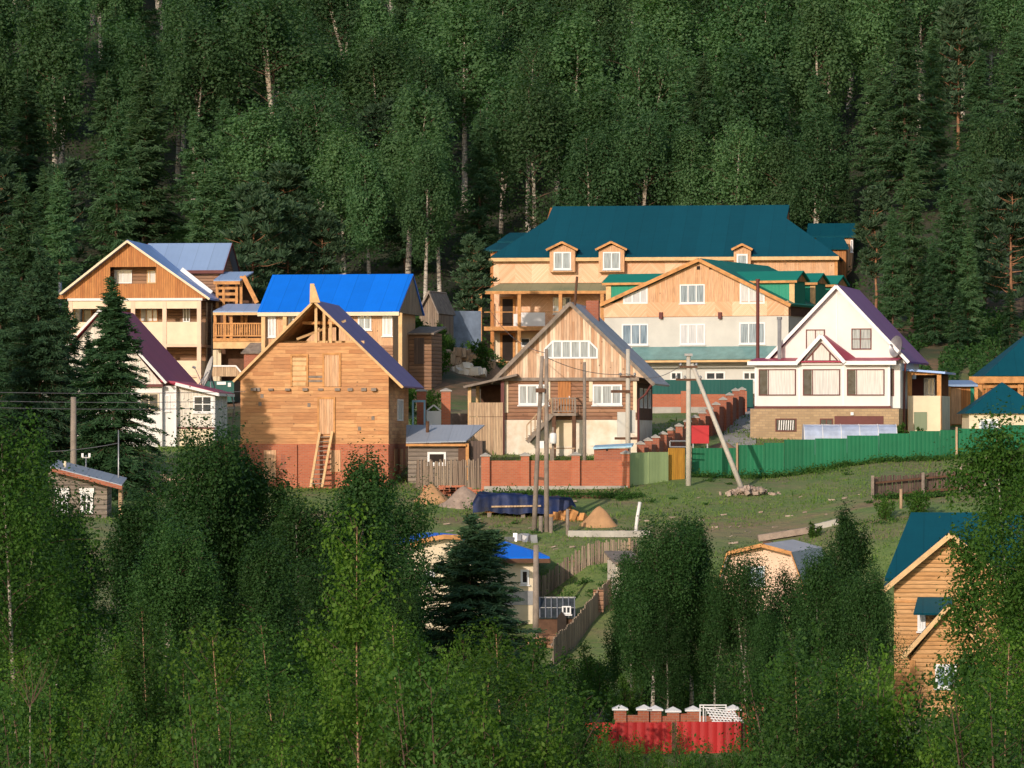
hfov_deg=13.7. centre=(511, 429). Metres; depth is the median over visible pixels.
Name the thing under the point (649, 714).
brick fence
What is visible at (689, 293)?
window
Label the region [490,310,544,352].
overhead wire
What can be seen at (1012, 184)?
pine tree
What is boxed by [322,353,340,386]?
boarded window
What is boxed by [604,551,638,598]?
pale shed
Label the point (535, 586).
utility pole
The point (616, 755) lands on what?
bush
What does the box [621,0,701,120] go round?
birch tree
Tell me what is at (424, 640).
spruce tree
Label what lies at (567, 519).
fence post
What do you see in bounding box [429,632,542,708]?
bush
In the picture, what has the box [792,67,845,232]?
larch tree
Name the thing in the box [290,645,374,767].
birch tree
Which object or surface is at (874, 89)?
larch tree
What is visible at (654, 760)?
bush
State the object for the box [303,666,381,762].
bush
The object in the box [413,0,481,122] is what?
birch tree
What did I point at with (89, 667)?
bush
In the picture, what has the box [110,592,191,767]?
birch tree
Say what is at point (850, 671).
bush
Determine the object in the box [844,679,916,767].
birch tree
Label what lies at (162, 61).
pine tree
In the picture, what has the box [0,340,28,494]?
spruce tree
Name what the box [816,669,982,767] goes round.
bush
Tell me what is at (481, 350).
shrub
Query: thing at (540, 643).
bush
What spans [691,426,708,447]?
red sheet
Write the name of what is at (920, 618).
window
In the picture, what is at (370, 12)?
birch tree
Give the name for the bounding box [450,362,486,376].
sack heap
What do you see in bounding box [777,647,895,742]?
bush
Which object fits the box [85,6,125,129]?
larch tree
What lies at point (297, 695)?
bush
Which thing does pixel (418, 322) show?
shrub
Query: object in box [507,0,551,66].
birch tree
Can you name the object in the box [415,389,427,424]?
gate pillar
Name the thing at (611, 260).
window
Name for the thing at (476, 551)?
spruce tree
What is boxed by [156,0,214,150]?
birch tree
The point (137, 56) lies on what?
birch tree
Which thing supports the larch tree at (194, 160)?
on the ground at (454, 382)
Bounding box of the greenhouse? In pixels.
[539,597,575,635]
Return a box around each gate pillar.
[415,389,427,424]
[440,388,451,442]
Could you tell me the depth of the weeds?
213.34 m
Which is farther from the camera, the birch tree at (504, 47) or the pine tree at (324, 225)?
the birch tree at (504, 47)
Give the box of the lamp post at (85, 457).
[81,453,90,466]
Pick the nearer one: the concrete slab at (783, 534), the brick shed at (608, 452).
the concrete slab at (783, 534)
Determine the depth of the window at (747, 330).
291.49 m
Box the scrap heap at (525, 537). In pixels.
[504,533,537,542]
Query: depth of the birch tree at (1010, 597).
91.78 m
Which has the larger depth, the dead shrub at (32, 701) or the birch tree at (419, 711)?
the dead shrub at (32, 701)
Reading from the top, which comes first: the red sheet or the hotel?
the hotel
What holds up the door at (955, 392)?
in the timber outbuilding
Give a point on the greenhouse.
(556, 614)
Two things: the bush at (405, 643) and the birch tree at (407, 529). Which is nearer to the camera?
the bush at (405, 643)
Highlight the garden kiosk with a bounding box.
[957,382,1023,428]
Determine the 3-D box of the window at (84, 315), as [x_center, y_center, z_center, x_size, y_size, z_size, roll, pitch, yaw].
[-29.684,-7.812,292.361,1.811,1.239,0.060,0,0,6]
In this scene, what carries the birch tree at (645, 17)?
on the ground at (454, 382)
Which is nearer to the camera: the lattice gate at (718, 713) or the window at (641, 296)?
the lattice gate at (718, 713)
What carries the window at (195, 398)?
in the cottage
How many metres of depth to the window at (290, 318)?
272.43 m
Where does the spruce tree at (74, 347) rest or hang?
on the ground at (454, 382)
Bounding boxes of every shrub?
[10,649,59,763]
[408,388,416,414]
[415,316,442,357]
[426,389,440,410]
[440,324,449,349]
[442,350,452,375]
[465,341,478,349]
[469,339,493,373]
[806,521,822,537]
[873,496,896,519]
[897,422,908,432]
[904,488,931,517]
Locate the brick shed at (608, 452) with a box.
[593,443,633,459]
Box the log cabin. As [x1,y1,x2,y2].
[48,460,126,518]
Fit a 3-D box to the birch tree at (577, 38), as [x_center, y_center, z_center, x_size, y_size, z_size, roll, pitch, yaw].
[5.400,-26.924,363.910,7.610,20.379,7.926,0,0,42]
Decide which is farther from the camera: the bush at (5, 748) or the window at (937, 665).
the window at (937, 665)
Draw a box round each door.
[317,397,334,433]
[414,338,423,363]
[500,297,514,325]
[500,333,514,360]
[556,421,571,445]
[558,381,570,412]
[590,421,620,445]
[834,416,883,424]
[912,379,922,395]
[914,412,926,429]
[951,388,960,423]
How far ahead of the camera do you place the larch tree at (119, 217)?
333.95 m
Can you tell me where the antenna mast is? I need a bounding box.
[118,430,118,477]
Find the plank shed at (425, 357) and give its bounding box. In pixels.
[407,327,445,389]
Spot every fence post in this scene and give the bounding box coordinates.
[566,509,568,535]
[628,538,630,549]
[899,489,902,508]
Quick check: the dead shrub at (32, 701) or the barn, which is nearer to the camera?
the dead shrub at (32, 701)
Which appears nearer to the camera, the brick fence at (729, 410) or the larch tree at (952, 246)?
the brick fence at (729, 410)
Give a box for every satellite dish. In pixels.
[192,356,215,388]
[889,336,904,356]
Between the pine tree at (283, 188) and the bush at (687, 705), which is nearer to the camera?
the bush at (687, 705)
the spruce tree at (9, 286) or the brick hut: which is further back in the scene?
the spruce tree at (9, 286)
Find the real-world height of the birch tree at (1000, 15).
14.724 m
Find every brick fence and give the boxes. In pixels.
[480,450,630,492]
[612,705,738,746]
[636,387,745,451]
[652,391,746,412]
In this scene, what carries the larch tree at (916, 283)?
on the ground at (454, 382)
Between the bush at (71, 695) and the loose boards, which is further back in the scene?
the loose boards
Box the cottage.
[41,310,234,446]
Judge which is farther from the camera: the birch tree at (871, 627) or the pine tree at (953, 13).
the pine tree at (953, 13)
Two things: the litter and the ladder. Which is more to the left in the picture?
the ladder
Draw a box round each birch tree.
[0,0,25,99]
[0,0,93,165]
[0,53,21,150]
[0,369,124,761]
[0,438,104,700]
[0,537,138,746]
[0,643,83,764]
[2,2,19,61]
[5,0,24,56]
[27,503,111,700]
[28,0,97,164]
[48,1,92,94]
[68,653,130,760]
[76,635,167,762]
[84,9,144,187]
[85,0,144,43]
[90,5,95,25]
[93,479,163,661]
[97,2,103,60]
[109,22,182,161]
[110,494,230,689]
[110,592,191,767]
[129,386,261,691]
[135,602,338,767]
[153,2,246,212]
[154,0,214,179]
[155,0,159,13]
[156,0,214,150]
[156,658,213,754]
[159,0,163,29]
[178,467,274,700]
[193,0,351,152]
[203,94,303,225]
[203,425,311,681]
[212,524,311,703]
[228,465,366,679]
[230,604,322,767]
[235,0,329,107]
[263,67,387,269]
[274,0,329,137]
[282,0,382,134]
[285,30,370,193]
[288,486,422,767]
[288,536,400,697]
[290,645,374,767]
[304,111,369,273]
[313,2,354,54]
[325,432,432,661]
[333,15,423,163]
[333,598,459,765]
[339,0,404,111]
[340,136,400,273]
[365,455,450,662]
[369,622,508,767]
[371,71,459,273]
[371,568,428,651]
[384,0,438,47]
[393,2,451,96]
[396,126,475,291]
[397,129,456,298]
[400,42,464,230]
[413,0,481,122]
[417,0,513,211]
[441,607,588,767]
[451,652,524,767]
[455,0,535,117]
[466,51,583,233]
[467,69,536,239]
[468,25,530,191]
[474,23,585,232]
[499,0,572,50]
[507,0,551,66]
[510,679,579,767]
[518,0,592,193]
[541,69,639,205]
[542,4,621,162]
[547,0,614,35]
[547,110,640,217]
[573,0,626,95]
[576,8,698,205]
[581,11,659,131]
[597,542,656,697]
[598,93,702,205]
[602,0,637,36]
[609,0,649,55]
[611,497,709,705]
[612,0,696,60]
[615,59,696,202]
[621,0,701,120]
[636,578,698,715]
[642,504,730,705]
[661,111,716,205]
[667,0,709,123]
[682,3,741,169]
[682,575,746,716]
[685,106,778,204]
[690,0,745,100]
[692,37,797,204]
[694,0,806,196]
[698,532,786,715]
[743,119,803,225]
[744,0,810,142]
[744,598,786,712]
[753,0,853,105]
[756,640,850,767]
[764,550,823,688]
[770,541,857,709]
[778,0,857,188]
[782,105,864,228]
[783,0,874,148]
[800,653,891,767]
[817,491,893,685]
[833,543,912,718]
[839,0,931,155]
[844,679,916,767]
[845,3,888,110]
[846,62,854,108]
[891,0,954,127]
[891,41,897,84]
[902,0,946,100]
[916,613,1023,767]
[924,376,1023,731]
[939,0,999,116]
[946,454,1023,744]
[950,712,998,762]
[952,95,1023,293]
[968,567,1023,766]
[970,0,1023,98]
[974,0,1008,86]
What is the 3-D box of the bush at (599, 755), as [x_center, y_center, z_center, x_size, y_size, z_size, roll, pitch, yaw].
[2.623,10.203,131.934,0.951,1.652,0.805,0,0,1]
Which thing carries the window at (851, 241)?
in the hotel
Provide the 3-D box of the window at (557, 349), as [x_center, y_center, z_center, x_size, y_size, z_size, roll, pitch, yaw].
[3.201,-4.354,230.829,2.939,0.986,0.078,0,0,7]
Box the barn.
[419,291,455,347]
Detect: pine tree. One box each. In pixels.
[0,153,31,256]
[16,13,86,143]
[31,156,103,270]
[152,6,183,126]
[219,179,304,303]
[240,160,334,274]
[259,198,314,276]
[272,87,325,212]
[295,204,355,274]
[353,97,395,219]
[448,233,499,313]
[852,184,903,308]
[925,0,998,149]
[974,156,1023,326]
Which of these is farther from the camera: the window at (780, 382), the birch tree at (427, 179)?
the birch tree at (427, 179)
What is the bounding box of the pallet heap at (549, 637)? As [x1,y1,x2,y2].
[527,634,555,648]
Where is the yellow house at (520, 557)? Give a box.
[460,539,549,624]
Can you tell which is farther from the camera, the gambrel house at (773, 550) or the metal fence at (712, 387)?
the metal fence at (712, 387)
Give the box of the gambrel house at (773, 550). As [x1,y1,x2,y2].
[719,540,825,619]
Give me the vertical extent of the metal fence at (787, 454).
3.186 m
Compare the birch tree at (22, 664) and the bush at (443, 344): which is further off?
the bush at (443, 344)
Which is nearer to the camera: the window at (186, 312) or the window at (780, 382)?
the window at (780, 382)
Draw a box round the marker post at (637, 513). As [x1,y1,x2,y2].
[634,502,640,530]
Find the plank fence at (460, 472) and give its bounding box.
[416,458,480,489]
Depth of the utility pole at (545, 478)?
204.41 m
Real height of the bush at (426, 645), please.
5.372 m
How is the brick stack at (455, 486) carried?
on the ground at (454, 382)
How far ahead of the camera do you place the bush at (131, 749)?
82.01 m
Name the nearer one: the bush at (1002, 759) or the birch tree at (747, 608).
the bush at (1002, 759)
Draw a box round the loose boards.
[549,509,587,520]
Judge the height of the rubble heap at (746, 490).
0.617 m
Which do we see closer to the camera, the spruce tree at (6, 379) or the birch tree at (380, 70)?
the spruce tree at (6, 379)
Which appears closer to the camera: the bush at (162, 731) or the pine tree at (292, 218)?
the bush at (162, 731)
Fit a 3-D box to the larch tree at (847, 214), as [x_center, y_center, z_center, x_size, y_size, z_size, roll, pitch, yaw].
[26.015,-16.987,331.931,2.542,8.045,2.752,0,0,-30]
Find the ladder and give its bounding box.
[309,431,332,488]
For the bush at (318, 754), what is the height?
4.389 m
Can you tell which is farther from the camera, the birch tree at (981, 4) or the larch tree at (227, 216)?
the birch tree at (981, 4)
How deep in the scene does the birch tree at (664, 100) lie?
361.14 m
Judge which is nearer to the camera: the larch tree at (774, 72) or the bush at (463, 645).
the bush at (463, 645)
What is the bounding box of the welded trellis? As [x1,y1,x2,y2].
[699,704,726,721]
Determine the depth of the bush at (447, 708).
82.41 m
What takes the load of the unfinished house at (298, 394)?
on the ground at (454, 382)
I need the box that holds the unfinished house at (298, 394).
[233,284,423,488]
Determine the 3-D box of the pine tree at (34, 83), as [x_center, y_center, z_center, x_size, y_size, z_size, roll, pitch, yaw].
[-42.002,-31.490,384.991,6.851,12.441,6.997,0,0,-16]
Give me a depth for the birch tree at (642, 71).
355.30 m
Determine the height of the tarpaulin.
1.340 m
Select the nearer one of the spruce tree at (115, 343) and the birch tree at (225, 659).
the birch tree at (225, 659)
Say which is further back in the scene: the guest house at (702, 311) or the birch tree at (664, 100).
the birch tree at (664, 100)
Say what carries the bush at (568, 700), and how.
on the ground at (454, 382)
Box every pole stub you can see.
[539,516,542,532]
[549,517,552,532]
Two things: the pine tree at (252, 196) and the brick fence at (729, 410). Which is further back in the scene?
the pine tree at (252, 196)
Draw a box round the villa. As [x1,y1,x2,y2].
[747,284,955,439]
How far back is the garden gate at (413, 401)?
230.00 m
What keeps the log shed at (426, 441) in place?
on the ground at (454, 382)
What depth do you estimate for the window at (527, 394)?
231.21 m
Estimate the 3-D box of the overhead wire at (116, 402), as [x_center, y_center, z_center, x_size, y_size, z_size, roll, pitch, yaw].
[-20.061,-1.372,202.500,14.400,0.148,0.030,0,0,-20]
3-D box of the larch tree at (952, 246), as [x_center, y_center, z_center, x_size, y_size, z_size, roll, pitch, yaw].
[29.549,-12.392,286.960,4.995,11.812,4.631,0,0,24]
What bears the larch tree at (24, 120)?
on the ground at (454, 382)
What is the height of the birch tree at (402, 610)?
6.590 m
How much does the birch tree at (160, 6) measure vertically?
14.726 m
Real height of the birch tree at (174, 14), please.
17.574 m
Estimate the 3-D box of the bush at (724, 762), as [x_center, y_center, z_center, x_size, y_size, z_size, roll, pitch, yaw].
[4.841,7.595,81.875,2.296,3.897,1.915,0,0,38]
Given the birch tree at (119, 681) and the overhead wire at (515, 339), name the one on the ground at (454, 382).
the birch tree at (119, 681)
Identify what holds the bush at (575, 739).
on the ground at (454, 382)
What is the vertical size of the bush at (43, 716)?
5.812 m
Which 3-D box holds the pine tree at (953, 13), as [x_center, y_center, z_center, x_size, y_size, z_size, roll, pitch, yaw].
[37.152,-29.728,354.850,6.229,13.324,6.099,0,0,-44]
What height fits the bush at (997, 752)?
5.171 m
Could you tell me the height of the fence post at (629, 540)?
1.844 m
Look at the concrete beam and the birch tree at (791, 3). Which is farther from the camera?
the birch tree at (791, 3)
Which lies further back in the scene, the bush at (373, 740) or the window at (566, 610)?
the window at (566, 610)
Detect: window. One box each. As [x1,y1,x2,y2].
[66,309,91,321]
[83,494,92,513]
[114,270,131,282]
[140,309,157,321]
[141,393,158,407]
[147,270,155,282]
[163,395,170,411]
[183,309,189,321]
[192,396,212,413]
[267,316,275,337]
[288,316,293,324]
[290,354,307,385]
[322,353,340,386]
[358,316,371,330]
[381,316,392,336]
[397,399,403,420]
[427,452,445,465]
[517,384,549,405]
[519,569,529,585]
[521,338,529,346]
[544,340,597,358]
[552,297,570,314]
[553,252,570,270]
[562,606,571,615]
[591,384,622,405]
[602,252,619,270]
[622,324,648,345]
[623,287,647,303]
[640,388,642,407]
[644,389,646,407]
[648,389,650,408]
[670,371,681,379]
[679,284,704,304]
[679,324,705,345]
[705,371,724,379]
[737,254,747,263]
[738,322,765,344]
[740,283,764,303]
[743,371,754,381]
[748,566,764,586]
[759,369,795,395]
[775,418,795,431]
[803,369,839,395]
[805,343,837,360]
[806,329,824,348]
[820,418,832,424]
[847,369,883,395]
[850,240,853,252]
[851,328,870,349]
[891,369,893,395]
[916,615,924,632]
[924,378,934,395]
[935,664,956,689]
[979,419,997,428]
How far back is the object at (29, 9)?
394.32 m
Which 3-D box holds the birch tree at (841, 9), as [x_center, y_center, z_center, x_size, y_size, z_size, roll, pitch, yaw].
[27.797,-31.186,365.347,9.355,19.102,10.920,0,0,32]
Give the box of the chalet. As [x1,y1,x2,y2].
[58,240,260,384]
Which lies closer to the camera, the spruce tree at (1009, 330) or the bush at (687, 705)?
the bush at (687, 705)
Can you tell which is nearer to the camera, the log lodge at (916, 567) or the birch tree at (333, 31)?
the log lodge at (916, 567)
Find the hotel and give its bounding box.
[478,205,855,365]
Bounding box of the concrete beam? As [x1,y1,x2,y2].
[568,530,649,536]
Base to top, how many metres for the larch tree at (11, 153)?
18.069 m
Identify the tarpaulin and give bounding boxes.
[473,491,575,517]
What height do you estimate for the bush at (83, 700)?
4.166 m
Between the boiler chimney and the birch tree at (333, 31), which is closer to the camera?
the boiler chimney
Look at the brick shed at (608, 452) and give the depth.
220.01 m
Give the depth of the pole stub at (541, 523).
204.21 m
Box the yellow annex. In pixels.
[396,532,479,630]
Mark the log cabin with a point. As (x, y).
(108, 481)
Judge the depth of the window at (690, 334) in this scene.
293.06 m
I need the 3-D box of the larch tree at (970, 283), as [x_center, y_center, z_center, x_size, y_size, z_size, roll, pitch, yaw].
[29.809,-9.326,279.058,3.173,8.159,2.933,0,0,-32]
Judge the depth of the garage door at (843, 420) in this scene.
239.54 m
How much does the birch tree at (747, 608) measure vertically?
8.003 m
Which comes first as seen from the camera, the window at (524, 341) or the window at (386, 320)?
the window at (386, 320)
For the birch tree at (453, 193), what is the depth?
325.98 m
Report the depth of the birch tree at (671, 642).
156.76 m
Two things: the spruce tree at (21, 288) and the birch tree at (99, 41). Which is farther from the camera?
the birch tree at (99, 41)
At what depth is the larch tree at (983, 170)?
295.70 m
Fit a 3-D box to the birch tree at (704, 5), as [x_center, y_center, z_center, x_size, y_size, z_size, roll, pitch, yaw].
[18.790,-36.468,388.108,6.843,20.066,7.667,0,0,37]
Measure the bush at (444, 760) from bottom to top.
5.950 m
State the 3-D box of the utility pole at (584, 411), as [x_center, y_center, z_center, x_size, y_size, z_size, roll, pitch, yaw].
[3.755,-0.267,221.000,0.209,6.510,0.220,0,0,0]
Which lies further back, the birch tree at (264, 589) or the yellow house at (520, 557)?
the yellow house at (520, 557)
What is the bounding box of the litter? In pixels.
[444,454,859,549]
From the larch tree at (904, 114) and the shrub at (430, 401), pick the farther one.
the larch tree at (904, 114)
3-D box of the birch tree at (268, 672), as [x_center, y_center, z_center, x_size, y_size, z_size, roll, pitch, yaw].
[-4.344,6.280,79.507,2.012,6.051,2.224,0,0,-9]
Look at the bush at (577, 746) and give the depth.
96.05 m
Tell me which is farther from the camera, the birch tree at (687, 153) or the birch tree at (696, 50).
the birch tree at (696, 50)
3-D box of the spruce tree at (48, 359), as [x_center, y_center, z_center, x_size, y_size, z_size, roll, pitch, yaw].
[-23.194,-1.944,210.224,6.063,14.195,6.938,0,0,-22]
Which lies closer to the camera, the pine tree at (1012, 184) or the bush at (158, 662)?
the bush at (158, 662)
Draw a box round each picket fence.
[451,413,467,442]
[539,539,637,596]
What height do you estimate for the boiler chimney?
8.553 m
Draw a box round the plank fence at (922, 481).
[871,466,986,499]
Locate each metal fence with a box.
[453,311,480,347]
[585,722,754,753]
[652,380,752,407]
[691,425,1023,476]
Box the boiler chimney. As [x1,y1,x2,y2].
[756,279,759,357]
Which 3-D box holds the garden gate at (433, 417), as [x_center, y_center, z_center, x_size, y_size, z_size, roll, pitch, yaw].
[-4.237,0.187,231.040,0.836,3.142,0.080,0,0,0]
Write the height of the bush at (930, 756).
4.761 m
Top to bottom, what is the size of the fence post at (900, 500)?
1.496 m
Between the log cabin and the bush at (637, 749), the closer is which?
the bush at (637, 749)
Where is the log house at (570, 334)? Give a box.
[463,276,669,457]
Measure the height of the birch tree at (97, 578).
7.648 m
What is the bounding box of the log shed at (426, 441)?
[406,421,485,482]
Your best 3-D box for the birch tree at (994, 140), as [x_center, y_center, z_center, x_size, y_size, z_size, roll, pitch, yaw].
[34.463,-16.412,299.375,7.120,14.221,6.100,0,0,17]
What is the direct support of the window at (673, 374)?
in the guest house at (702, 311)
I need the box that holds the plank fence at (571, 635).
[551,578,610,663]
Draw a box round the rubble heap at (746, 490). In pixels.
[719,485,780,495]
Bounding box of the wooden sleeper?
[551,495,603,498]
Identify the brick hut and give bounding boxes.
[740,702,763,721]
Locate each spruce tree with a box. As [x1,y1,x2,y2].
[0,247,94,491]
[0,261,37,440]
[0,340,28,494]
[5,286,42,403]
[45,276,175,500]
[52,300,96,455]
[65,330,106,454]
[414,590,436,682]
[421,513,573,714]
[913,240,951,345]
[946,286,970,351]
[994,285,1022,351]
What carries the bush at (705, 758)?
on the ground at (454, 382)
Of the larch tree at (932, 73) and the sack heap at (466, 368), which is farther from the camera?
the larch tree at (932, 73)
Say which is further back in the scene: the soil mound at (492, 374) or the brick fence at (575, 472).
the soil mound at (492, 374)
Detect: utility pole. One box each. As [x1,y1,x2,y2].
[70,397,76,464]
[531,356,544,530]
[532,545,538,638]
[533,349,548,531]
[583,362,585,459]
[611,349,636,452]
[675,354,743,486]
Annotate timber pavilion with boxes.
[969,336,1023,397]
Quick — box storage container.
[205,381,239,401]
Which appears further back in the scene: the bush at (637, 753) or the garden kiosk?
the garden kiosk
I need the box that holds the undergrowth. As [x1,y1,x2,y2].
[2,3,1023,379]
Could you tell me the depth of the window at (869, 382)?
239.48 m
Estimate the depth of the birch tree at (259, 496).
141.49 m
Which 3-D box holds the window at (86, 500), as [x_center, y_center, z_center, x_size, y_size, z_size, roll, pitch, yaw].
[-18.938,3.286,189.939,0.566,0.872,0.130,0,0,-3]
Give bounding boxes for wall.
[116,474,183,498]
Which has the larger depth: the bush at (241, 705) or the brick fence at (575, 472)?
the brick fence at (575, 472)
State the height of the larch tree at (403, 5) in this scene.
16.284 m
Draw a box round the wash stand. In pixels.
[549,427,556,459]
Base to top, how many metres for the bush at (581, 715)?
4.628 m
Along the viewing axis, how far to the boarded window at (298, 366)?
220.03 m
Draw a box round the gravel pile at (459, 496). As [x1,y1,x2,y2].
[439,486,476,509]
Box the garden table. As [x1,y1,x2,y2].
[549,448,574,459]
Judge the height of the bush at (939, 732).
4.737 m
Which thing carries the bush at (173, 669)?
on the ground at (454, 382)
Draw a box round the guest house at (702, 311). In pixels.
[600,258,849,393]
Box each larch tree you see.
[0,100,20,256]
[0,172,52,369]
[1,69,55,232]
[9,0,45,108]
[9,165,79,292]
[37,168,82,343]
[73,73,131,252]
[81,100,144,269]
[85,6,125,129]
[98,55,189,244]
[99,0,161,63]
[114,96,179,240]
[161,108,218,242]
[174,0,266,126]
[184,158,251,270]
[184,162,224,242]
[206,98,244,233]
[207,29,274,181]
[277,1,331,137]
[373,84,444,273]
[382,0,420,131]
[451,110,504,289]
[558,125,584,203]
[638,82,717,205]
[682,56,726,204]
[752,54,807,231]
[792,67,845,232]
[834,162,860,250]
[847,46,901,188]
[853,0,945,213]
[873,207,917,331]
[878,150,941,326]
[907,26,956,190]
[912,158,987,331]
[942,225,991,346]
[946,47,1006,211]
[959,150,1013,306]
[990,21,1023,157]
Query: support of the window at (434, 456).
in the log shed at (426, 441)
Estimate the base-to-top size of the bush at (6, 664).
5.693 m
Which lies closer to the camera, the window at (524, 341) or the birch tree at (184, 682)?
the birch tree at (184, 682)
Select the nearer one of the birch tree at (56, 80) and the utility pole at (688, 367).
the utility pole at (688, 367)
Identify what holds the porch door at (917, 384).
in the villa
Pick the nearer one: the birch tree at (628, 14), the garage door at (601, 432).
the garage door at (601, 432)
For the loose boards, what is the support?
on the ground at (454, 382)
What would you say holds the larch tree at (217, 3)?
on the ground at (454, 382)
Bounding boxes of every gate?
[412,400,425,424]
[426,405,440,424]
[630,452,667,485]
[668,440,685,479]
[704,707,741,721]
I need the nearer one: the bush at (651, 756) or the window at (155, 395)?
the bush at (651, 756)
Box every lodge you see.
[257,274,424,372]
[882,512,1022,716]
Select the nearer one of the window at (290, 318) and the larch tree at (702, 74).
the window at (290, 318)
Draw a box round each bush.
[0,607,74,694]
[0,624,28,746]
[0,632,152,767]
[0,640,62,759]
[0,675,133,767]
[0,692,73,767]
[0,709,126,767]
[23,712,154,767]
[34,677,152,767]
[52,666,90,723]
[52,667,127,735]
[53,624,220,712]
[53,719,161,767]
[61,732,107,767]
[69,654,233,763]
[70,671,318,767]
[71,643,107,705]
[83,628,216,766]
[84,705,189,767]
[84,715,196,767]
[114,692,227,767]
[122,650,252,725]
[126,641,191,684]
[158,681,300,767]
[187,655,306,767]
[195,727,255,767]
[206,704,273,762]
[214,625,358,733]
[217,719,300,767]
[245,674,329,761]
[249,621,429,752]
[256,676,320,755]
[258,702,350,767]
[258,736,328,766]
[290,664,404,767]
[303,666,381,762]
[322,643,372,707]
[323,657,383,767]
[341,638,535,726]
[343,693,416,767]
[352,643,517,767]
[358,618,435,688]
[369,645,528,767]
[370,640,460,755]
[370,685,497,767]
[418,681,506,750]
[422,665,631,767]
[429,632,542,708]
[430,320,445,361]
[430,627,502,701]
[433,644,481,686]
[437,719,517,767]
[443,333,463,351]
[448,678,588,767]
[449,656,621,767]
[454,672,579,767]
[455,634,574,707]
[470,633,583,711]
[506,664,620,767]
[555,730,620,767]
[558,640,626,716]
[562,670,603,719]
[567,726,619,767]
[588,723,648,767]
[589,737,609,767]
[596,665,650,718]
[602,688,629,721]
[603,737,643,767]
[616,733,791,767]
[618,741,673,767]
[622,730,669,767]
[625,739,646,767]
[627,720,701,767]
[635,752,671,767]
[636,662,678,711]
[642,742,677,767]
[661,658,713,707]
[664,683,693,715]
[669,743,699,767]
[671,746,695,767]
[693,668,743,715]
[696,738,743,767]
[701,744,727,767]
[710,614,882,767]
[710,742,741,767]
[712,736,802,767]
[716,687,740,721]
[719,745,750,767]
[733,706,881,767]
[735,738,784,767]
[736,654,786,764]
[752,625,976,767]
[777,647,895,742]
[796,638,930,767]
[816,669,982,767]
[824,649,899,745]
[874,725,955,767]
[888,702,971,766]
[901,649,1023,767]
[901,711,983,762]
[911,723,997,767]
[920,706,1023,767]
[940,640,998,757]
[946,682,1023,767]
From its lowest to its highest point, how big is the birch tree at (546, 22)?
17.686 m
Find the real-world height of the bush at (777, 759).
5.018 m
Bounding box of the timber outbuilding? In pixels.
[948,380,977,425]
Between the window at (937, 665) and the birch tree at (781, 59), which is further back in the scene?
the birch tree at (781, 59)
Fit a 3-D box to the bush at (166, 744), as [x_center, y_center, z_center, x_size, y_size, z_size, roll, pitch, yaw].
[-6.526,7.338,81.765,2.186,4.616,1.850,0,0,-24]
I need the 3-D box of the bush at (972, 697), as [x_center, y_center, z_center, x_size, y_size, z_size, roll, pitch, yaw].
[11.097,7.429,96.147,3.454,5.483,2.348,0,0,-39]
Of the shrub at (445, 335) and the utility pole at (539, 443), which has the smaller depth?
the utility pole at (539, 443)
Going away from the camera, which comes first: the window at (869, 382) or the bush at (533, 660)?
the bush at (533, 660)
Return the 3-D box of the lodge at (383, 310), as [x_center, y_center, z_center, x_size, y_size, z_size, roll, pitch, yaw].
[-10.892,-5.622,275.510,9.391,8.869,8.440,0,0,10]
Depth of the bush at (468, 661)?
116.63 m
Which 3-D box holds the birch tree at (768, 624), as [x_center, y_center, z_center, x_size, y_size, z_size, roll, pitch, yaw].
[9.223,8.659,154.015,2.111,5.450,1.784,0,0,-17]
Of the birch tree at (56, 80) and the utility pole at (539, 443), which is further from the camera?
the birch tree at (56, 80)
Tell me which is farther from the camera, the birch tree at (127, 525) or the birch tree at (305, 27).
the birch tree at (305, 27)
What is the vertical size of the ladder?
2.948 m
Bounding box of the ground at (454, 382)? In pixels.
[0,0,1023,767]
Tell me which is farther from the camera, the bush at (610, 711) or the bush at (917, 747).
the bush at (610, 711)
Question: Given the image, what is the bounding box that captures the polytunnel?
[802,424,896,438]
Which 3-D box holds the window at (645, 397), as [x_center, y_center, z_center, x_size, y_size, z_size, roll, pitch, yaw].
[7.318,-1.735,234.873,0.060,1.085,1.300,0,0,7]
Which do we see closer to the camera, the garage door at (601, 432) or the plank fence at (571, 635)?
the plank fence at (571, 635)
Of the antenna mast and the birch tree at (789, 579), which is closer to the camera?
the birch tree at (789, 579)
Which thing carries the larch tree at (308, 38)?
on the ground at (454, 382)
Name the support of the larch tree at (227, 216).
on the ground at (454, 382)
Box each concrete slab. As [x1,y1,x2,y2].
[757,527,808,540]
[814,519,837,529]
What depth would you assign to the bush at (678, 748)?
95.77 m
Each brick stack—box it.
[423,485,455,495]
[438,485,464,495]
[454,487,481,493]
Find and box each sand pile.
[414,484,447,504]
[579,506,617,527]
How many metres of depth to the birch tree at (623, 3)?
404.12 m
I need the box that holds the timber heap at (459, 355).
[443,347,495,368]
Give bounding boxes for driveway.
[723,408,755,447]
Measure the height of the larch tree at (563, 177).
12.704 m
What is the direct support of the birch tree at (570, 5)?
on the ground at (454, 382)
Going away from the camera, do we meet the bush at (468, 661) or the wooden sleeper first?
the bush at (468, 661)
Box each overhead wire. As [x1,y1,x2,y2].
[0,391,244,393]
[0,407,223,409]
[3,401,224,402]
[45,443,116,451]
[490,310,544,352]
[548,358,622,374]
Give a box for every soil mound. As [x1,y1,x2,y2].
[442,361,500,378]
[708,442,734,447]
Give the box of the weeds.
[414,411,1023,605]

